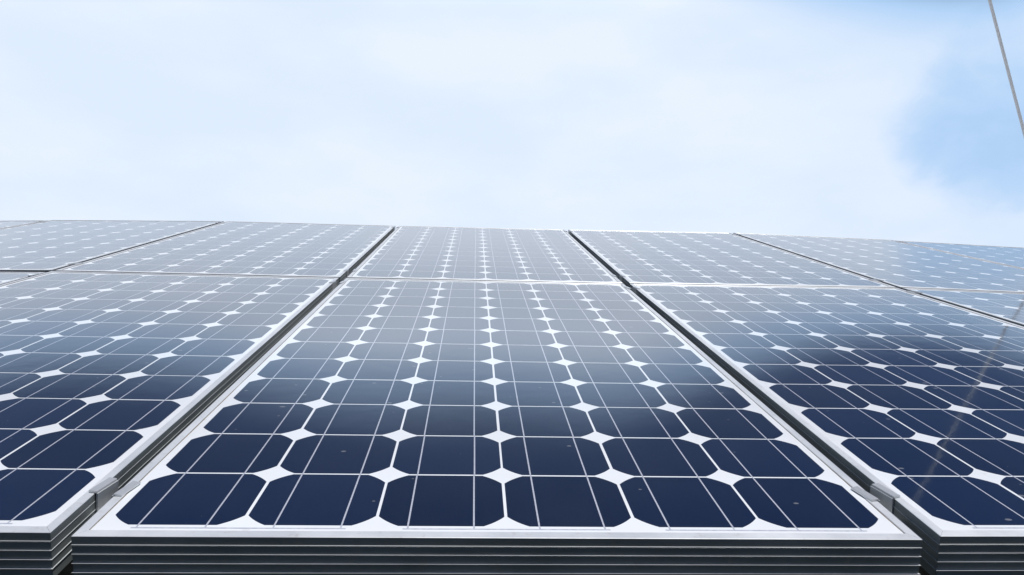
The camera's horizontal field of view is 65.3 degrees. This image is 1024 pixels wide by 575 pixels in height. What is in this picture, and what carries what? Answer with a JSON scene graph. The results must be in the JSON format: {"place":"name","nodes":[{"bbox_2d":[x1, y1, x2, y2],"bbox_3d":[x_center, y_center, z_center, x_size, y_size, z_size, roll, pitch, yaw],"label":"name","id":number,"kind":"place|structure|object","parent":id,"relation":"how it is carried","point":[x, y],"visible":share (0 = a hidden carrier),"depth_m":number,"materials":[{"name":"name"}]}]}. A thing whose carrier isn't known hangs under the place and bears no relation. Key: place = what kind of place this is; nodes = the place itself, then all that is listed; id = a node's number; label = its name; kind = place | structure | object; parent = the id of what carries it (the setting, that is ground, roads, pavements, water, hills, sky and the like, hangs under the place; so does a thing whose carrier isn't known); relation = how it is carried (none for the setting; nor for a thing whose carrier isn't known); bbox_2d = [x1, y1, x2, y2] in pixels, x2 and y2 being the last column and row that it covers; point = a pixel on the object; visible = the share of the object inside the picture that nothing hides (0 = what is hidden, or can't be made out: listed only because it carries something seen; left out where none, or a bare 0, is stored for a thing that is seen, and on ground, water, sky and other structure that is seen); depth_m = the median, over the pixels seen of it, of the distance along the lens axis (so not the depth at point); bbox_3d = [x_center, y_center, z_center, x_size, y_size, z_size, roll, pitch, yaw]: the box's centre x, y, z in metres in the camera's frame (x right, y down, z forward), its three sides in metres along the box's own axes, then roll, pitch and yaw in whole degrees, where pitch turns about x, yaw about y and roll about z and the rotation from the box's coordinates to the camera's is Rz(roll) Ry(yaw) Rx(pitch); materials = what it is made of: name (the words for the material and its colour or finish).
{"place":"outdoors","nodes":[
{"label":"outdoors","id":0,"kind":"place"},
{"bbox_2d":[0,0,1023,247],"label":"sky","id":1,"kind":"structure","parent":0,"point":[898,120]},
{"bbox_2d":[988,0,1023,136],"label":"rope","id":2,"kind":"object","parent":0,"point":[1006,64],"visible":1,"depth_m":3.98,"materials":[{"name":"white fabric"}]},
{"label":"ground","id":3,"kind":"structure","parent":0,"visible":0},
{"bbox_2d":[58,560,929,574],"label":"support frame","id":4,"kind":"object","parent":3,"relation":"on","point":[67,569],"depth_m":0.83,"materials":[{"name":"metal"}]},
{"bbox_2d":[0,272,45,284],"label":"solar panel","id":5,"kind":"object","parent":4,"relation":"attached to","point":[6,277],"visible":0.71,"depth_m":2.19,"materials":[{"name":"glass"}]},
{"bbox_2d":[0,220,47,227],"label":"solar panel","id":6,"kind":"object","parent":4,"relation":"on","point":[4,224],"visible":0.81,"depth_m":3.70,"materials":[{"name":"glass"}]},
{"bbox_2d":[0,220,223,271],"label":"solar panel","id":7,"kind":"object","parent":4,"relation":"on","point":[49,246],"visible":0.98,"depth_m":3.04,"materials":[{"name":"glass"}]},
{"bbox_2d":[89,477,140,512],"bbox_3d":[-0.419,0.235,0.841,0.036,0.055,0.036,7,9,5],"label":"panel clamp","id":8,"kind":"object","parent":4,"relation":"attached to","point":[104,495],"visible":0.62,"depth_m":0.83,"materials":[{"name":"metal"}]},
{"bbox_2d":[0,271,338,574],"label":"solar panel","id":9,"kind":"object","parent":4,"relation":"attached to","point":[124,379],"visible":0.98,"depth_m":1.28,"materials":[{"name":"glass"}]},
{"bbox_2d":[55,221,394,281],"bbox_3d":[-0.934,-0.152,3.077,0.807,0.047,1.590,1,10,-3],"label":"solar panel","id":10,"kind":"object","parent":4,"relation":"on","point":[279,249],"visible":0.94,"depth_m":2.78,"materials":[{"name":"glass"}]},
{"bbox_2d":[329,280,345,289],"bbox_3d":[-0.485,0.010,2.221,0.037,0.054,0.036,2,9,5],"label":"panel clamp","id":11,"kind":"object","parent":4,"relation":"attached to","point":[334,282],"visible":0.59,"depth_m":2.22,"materials":[{"name":"metal"}]},
{"bbox_2d":[344,269,356,277],"bbox_3d":[-0.494,-0.027,2.441,0.036,0.054,0.036,1,10,-2],"label":"panel clamp","id":12,"kind":"object","parent":4,"relation":"attached to","point":[347,272],"visible":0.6,"depth_m":2.43,"materials":[{"name":"metal"}]},
{"bbox_2d":[347,226,621,282],"bbox_3d":[-0.111,-0.135,3.116,0.807,0.046,1.590,1,10,-3],"label":"solar panel","id":13,"kind":"object","parent":4,"relation":"on","point":[475,254],"visible":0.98,"depth_m":2.83,"materials":[{"name":"glass"}]},
{"bbox_2d":[71,278,921,574],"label":"solar panel","id":14,"kind":"object","parent":4,"relation":"attached to","point":[359,426],"visible":1,"depth_m":0.94,"materials":[{"name":"glass"}]},
{"bbox_2d":[611,274,625,281],"bbox_3d":[0.330,-0.011,2.482,0.037,0.054,0.036,0,10,-8],"label":"panel clamp","id":15,"kind":"object","parent":4,"relation":"attached to","point":[620,278],"visible":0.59,"depth_m":2.47,"materials":[{"name":"metal"}]},
{"bbox_2d":[624,286,640,293],"bbox_3d":[0.339,0.026,2.262,0.036,0.054,0.036,0,9,-13],"label":"panel clamp","id":16,"kind":"object","parent":4,"relation":"attached to","point":[633,289],"visible":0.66,"depth_m":2.26,"materials":[{"name":"metal"}]},
{"bbox_2d":[568,230,895,287],"bbox_3d":[0.712,-0.120,3.158,0.807,0.046,1.590,1,10,-3],"label":"solar panel","id":17,"kind":"object","parent":4,"relation":"on","point":[664,257],"visible":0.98,"depth_m":2.87,"materials":[{"name":"glass"}]},
{"bbox_2d":[629,284,1023,574],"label":"solar panel","id":18,"kind":"object","parent":4,"relation":"attached to","point":[915,401],"visible":1,"depth_m":1.30,"materials":[{"name":"glass"}]},
{"bbox_2d":[851,483,899,513],"bbox_3d":[0.401,0.251,0.882,0.036,0.055,0.036,-5,10,-13],"label":"panel clamp","id":19,"kind":"object","parent":4,"relation":"attached to","point":[885,500],"visible":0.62,"depth_m":0.88,"materials":[{"name":"metal"}]},
{"bbox_2d":[733,233,1023,292],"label":"solar panel","id":20,"kind":"object","parent":4,"relation":"on","point":[898,264],"visible":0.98,"depth_m":3.04,"materials":[{"name":"glass"}]},
{"bbox_2d":[895,240,1023,268],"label":"solar panel","id":21,"kind":"object","parent":4,"relation":"attached to","point":[1012,256],"visible":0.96,"depth_m":3.69,"materials":[{"name":"glass"}]},
{"bbox_2d":[902,288,1023,326],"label":"solar panel","id":22,"kind":"object","parent":4,"relation":"attached to","point":[1007,306],"visible":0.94,"depth_m":2.20,"materials":[{"name":"glass"}]}
]}

